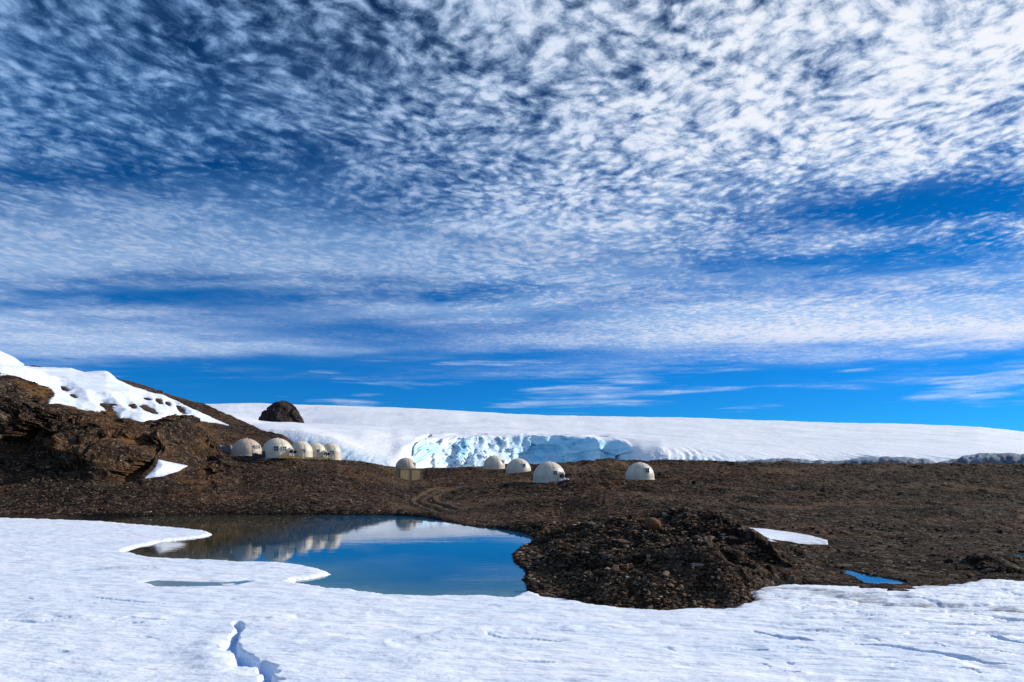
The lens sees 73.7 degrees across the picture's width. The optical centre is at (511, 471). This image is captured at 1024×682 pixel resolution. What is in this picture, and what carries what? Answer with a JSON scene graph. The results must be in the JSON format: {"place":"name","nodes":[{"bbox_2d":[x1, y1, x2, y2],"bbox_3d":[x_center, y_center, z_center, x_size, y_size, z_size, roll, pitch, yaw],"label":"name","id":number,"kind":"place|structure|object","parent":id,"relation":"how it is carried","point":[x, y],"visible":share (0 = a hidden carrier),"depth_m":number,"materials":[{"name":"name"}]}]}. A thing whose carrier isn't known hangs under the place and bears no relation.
{"place":"outdoors","nodes":[
{"label":"outdoors","id":0,"kind":"place"},
{"bbox_2d":[104,515,533,596],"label":"pond water","id":1,"kind":"structure","parent":0,"point":[393,554],"depth_m":48.99,"materials":[{"name":"blue liquid"}]},
{"bbox_2d":[0,518,1023,681],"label":"snow ground","id":2,"kind":"structure","parent":0,"point":[81,601],"depth_m":22.44,"materials":[{"name":"white snow"}]},
{"bbox_2d":[144,580,249,586],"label":"meltwater","id":3,"kind":"structure","parent":2,"relation":"on","point":[159,583],"depth_m":33.30,"materials":[{"name":"teal liquid"}]},
{"bbox_2d":[0,365,1023,609],"bbox_3d":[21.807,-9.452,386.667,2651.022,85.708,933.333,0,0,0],"label":"ground","id":4,"kind":"structure","parent":0,"point":[776,493],"depth_m":97.58,"materials":[{"name":"brown soil"}]},
{"bbox_2d":[0,351,228,425],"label":"hill snow","id":5,"kind":"structure","parent":4,"relation":"on","point":[92,390],"depth_m":168.14,"materials":[{"name":"white snow"}]},
{"bbox_2d":[145,460,186,477],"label":"snow patch","id":6,"kind":"object","parent":4,"relation":"on","point":[162,468],"visible":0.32,"depth_m":106.24,"materials":[{"name":"white snow"}]},
{"bbox_2d":[217,445,232,452],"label":"covered gear","id":7,"kind":"object","parent":4,"relation":"on","point":[227,448],"visible":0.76,"depth_m":138.35,"materials":[{"name":"grey fabric"}]},
{"bbox_2d":[231,438,261,455],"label":"dome tent","id":8,"kind":"object","parent":4,"relation":"on","point":[246,447],"visible":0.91,"depth_m":132.84,"materials":[{"name":"white fabric"}]},
{"bbox_2d":[251,453,260,457],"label":"covered gear","id":9,"kind":"object","parent":4,"relation":"on","point":[255,455],"visible":0.83,"depth_m":129.99,"materials":[{"name":"grey fabric"}]},
{"bbox_2d":[261,438,295,457],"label":"dome tent","id":10,"kind":"object","parent":4,"relation":"on","point":[275,448],"visible":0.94,"depth_m":128.81,"materials":[{"name":"white plastic"}]},
{"bbox_2d":[273,446,278,450],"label":"window","id":11,"kind":"structure","parent":10,"relation":"in","point":[275,448],"depth_m":128.19,"materials":[{"name":"black glass"}]},
{"bbox_2d":[279,456,293,461],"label":"wooden deck","id":12,"kind":"structure","parent":4,"relation":"on","point":[288,457],"depth_m":126.90,"materials":[{"name":"brown wood"}]},
{"bbox_2d":[291,440,312,458],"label":"dome tent","id":13,"kind":"object","parent":4,"relation":"on","point":[302,448],"visible":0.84,"depth_m":148.15,"materials":[{"name":"white fabric"}]},
{"bbox_2d":[303,457,324,459],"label":"wooden deck","id":14,"kind":"structure","parent":4,"relation":"on","point":[322,458],"depth_m":146.92,"materials":[{"name":"brown wood"}]},
{"bbox_2d":[310,442,329,458],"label":"dome tent","id":15,"kind":"object","parent":4,"relation":"on","point":[319,449],"visible":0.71,"depth_m":151.27,"materials":[{"name":"white plastic"}]},
{"bbox_2d":[323,442,340,459],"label":"dome tent","id":16,"kind":"object","parent":4,"relation":"on","point":[333,450],"visible":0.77,"depth_m":153.39,"materials":[{"name":"white fabric"}]},
{"bbox_2d":[395,457,415,474],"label":"dome tent","id":17,"kind":"object","parent":4,"relation":"on","point":[405,462],"visible":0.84,"depth_m":166.24,"materials":[{"name":"white fabric"}]},
{"bbox_2d":[396,468,422,479],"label":"timber box","id":18,"kind":"object","parent":4,"relation":"on","point":[411,473],"visible":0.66,"depth_m":156.41,"materials":[{"name":"brown wood"}]},
{"bbox_2d":[483,455,504,468],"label":"dome tent","id":19,"kind":"object","parent":4,"relation":"on","point":[494,462],"visible":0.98,"depth_m":172.94,"materials":[{"name":"white fabric"}]},
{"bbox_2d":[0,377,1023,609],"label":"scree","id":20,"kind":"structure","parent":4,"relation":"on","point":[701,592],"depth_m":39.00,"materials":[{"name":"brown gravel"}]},
{"bbox_2d":[531,525,541,529],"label":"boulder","id":21,"kind":"object","parent":20,"relation":"on","point":[534,527],"visible":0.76,"depth_m":60.40,"materials":[{"name":"black stone"}]},
{"bbox_2d":[538,583,545,589],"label":"boulder","id":22,"kind":"object","parent":20,"relation":"on","point":[541,586],"visible":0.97,"depth_m":31.33,"materials":[{"name":"brown stone"}]},
{"bbox_2d":[592,571,603,575],"bbox_3d":[3.730,4.422,29.590,0.708,0.173,0.343,10,-7,40],"label":"boulder","id":23,"kind":"object","parent":20,"relation":"on","point":[597,573],"visible":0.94,"depth_m":29.47,"materials":[{"name":"brown stone"}]},
{"bbox_2d":[602,554,610,558],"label":"boulder","id":24,"kind":"object","parent":20,"relation":"on","point":[605,556],"visible":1,"depth_m":33.49,"materials":[{"name":"grey stone"}]},
{"bbox_2d":[612,565,618,571],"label":"boulder","id":25,"kind":"object","parent":20,"relation":"on","point":[615,568],"visible":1,"depth_m":29.05,"materials":[{"name":"brown stone"}]},
{"bbox_2d":[616,539,637,543],"bbox_3d":[6.083,3.632,35.352,1.641,0.489,0.390,0,0,34],"label":"boulder","id":26,"kind":"object","parent":20,"relation":"on","point":[622,541],"visible":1,"depth_m":35.50,"materials":[{"name":"stone"}]},
{"bbox_2d":[631,553,642,556],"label":"boulder","id":27,"kind":"object","parent":20,"relation":"on","point":[638,554],"visible":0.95,"depth_m":32.24,"materials":[{"name":"stone"}]},
{"bbox_2d":[644,517,660,529],"bbox_3d":[9.012,3.354,43.881,1.136,0.807,1.025,18,13,38],"label":"boulder","id":28,"kind":"object","parent":20,"relation":"on","point":[652,523],"visible":0.98,"depth_m":43.50,"materials":[{"name":"brown stone"}]},
{"bbox_2d":[651,564,660,569],"bbox_3d":[6.494,4.322,30.900,0.482,0.213,0.308,-9,6,-28],"label":"boulder","id":29,"kind":"object","parent":20,"relation":"on","point":[657,566],"visible":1,"depth_m":30.78,"materials":[{"name":"brown stone"}]},
{"bbox_2d":[652,598,660,602],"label":"boulder","id":30,"kind":"object","parent":20,"relation":"on","point":[655,600],"visible":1,"depth_m":26.81,"materials":[{"name":"brown stone"}]},
{"bbox_2d":[690,563,703,565],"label":"boulder","id":31,"kind":"object","parent":20,"relation":"on","point":[699,564],"visible":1,"depth_m":29.44,"materials":[{"name":"grey stone"}]},
{"bbox_2d":[722,561,733,565],"bbox_3d":[9.135,3.924,29.074,0.638,0.169,0.283,14,21,39],"label":"boulder","id":32,"kind":"object","parent":20,"relation":"on","point":[727,563],"visible":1,"depth_m":28.95,"materials":[{"name":"stone"}]},
{"bbox_2d":[505,458,530,472],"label":"dome tent","id":33,"kind":"object","parent":4,"relation":"on","point":[516,465],"visible":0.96,"depth_m":157.79,"materials":[{"name":"white fabric"}]},
{"bbox_2d":[529,581,536,587],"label":"boulder","id":34,"kind":"object","parent":4,"relation":"on","point":[532,584],"visible":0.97,"depth_m":31.89,"materials":[{"name":"brown stone"}]},
{"bbox_2d":[533,461,566,482],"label":"dome tent","id":35,"kind":"object","parent":4,"relation":"on","point":[547,471],"visible":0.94,"depth_m":122.63,"materials":[{"name":"white plastic"}]},
{"bbox_2d":[557,564,568,567],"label":"boulder","id":36,"kind":"object","parent":4,"relation":"on","point":[562,566],"visible":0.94,"depth_m":36.46,"materials":[{"name":"grey stone"}]},
{"bbox_2d":[606,560,615,565],"bbox_3d":[4.895,4.514,33.442,0.374,0.286,0.742,16,-1,-36],"label":"boulder","id":37,"kind":"object","parent":4,"relation":"on","point":[609,562],"visible":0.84,"depth_m":33.37,"materials":[{"name":"stone"}]},
{"bbox_2d":[206,403,1023,467],"bbox_3d":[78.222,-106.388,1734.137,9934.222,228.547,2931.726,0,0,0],"label":"glacier","id":38,"kind":"object","parent":4,"relation":"on","point":[420,438],"visible":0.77,"depth_m":438.45,"materials":[{"name":"white ice"}]},
{"bbox_2d":[258,400,303,422],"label":"rock peak","id":39,"kind":"object","parent":38,"relation":"on","point":[282,411],"visible":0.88,"depth_m":627.85,"materials":[{"name":"brown stone"}]},
{"bbox_2d":[625,462,654,479],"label":"dome tent","id":40,"kind":"object","parent":4,"relation":"on","point":[639,471],"visible":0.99,"depth_m":137.81,"materials":[{"name":"white fabric"}]},
{"bbox_2d":[661,570,669,576],"bbox_3d":[6.491,4.324,28.902,0.303,0.253,0.491,0,0,40],"label":"boulder","id":41,"kind":"object","parent":4,"relation":"on","point":[665,573],"visible":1,"depth_m":28.80,"materials":[{"name":"beige stone"}]},
{"bbox_2d":[704,536,714,540],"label":"boulder","id":42,"kind":"object","parent":4,"relation":"on","point":[709,538],"visible":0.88,"depth_m":31.44,"materials":[{"name":"stone"}]},
{"bbox_2d":[753,528,827,547],"bbox_3d":[19.892,5.752,55.019,12.065,2.841,32.446,0,0,26],"label":"snow patch","id":43,"kind":"object","parent":4,"relation":"on","point":[787,536],"visible":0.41,"depth_m":49.78,"materials":[{"name":"white snow"}]},
{"bbox_2d":[843,570,905,583],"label":"puddle water","id":44,"kind":"structure","parent":4,"relation":"on","point":[868,578],"depth_m":34.00,"materials":[{"name":"blue liquid"}]},
{"bbox_2d":[964,572,973,577],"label":"boulder","id":45,"kind":"object","parent":4,"relation":"on","point":[970,575],"visible":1,"depth_m":34.62,"materials":[{"name":"brown stone"}]},
{"bbox_2d":[980,568,992,573],"bbox_3d":[24.892,5.227,35.862,0.608,0.252,0.344,-12,-10,-10],"label":"boulder","id":46,"kind":"object","parent":4,"relation":"on","point":[986,570],"visible":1,"depth_m":35.76,"materials":[{"name":"stone"}]},
{"bbox_2d":[0,0,1023,431],"label":"sky","id":47,"kind":"structure","parent":0,"point":[780,210],"materials":[{"name":"blue"}]},
{"bbox_2d":[684,456,936,463],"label":"ice margin","id":48,"kind":"object","parent":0,"point":[889,459],"visible":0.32,"depth_m":282.38,"materials":[{"name":"grey ice"}]},
{"bbox_2d":[937,453,1023,463],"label":"ice margin","id":49,"kind":"object","parent":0,"point":[1005,458],"visible":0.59,"depth_m":277.12,"materials":[{"name":"white ice"}]}
]}

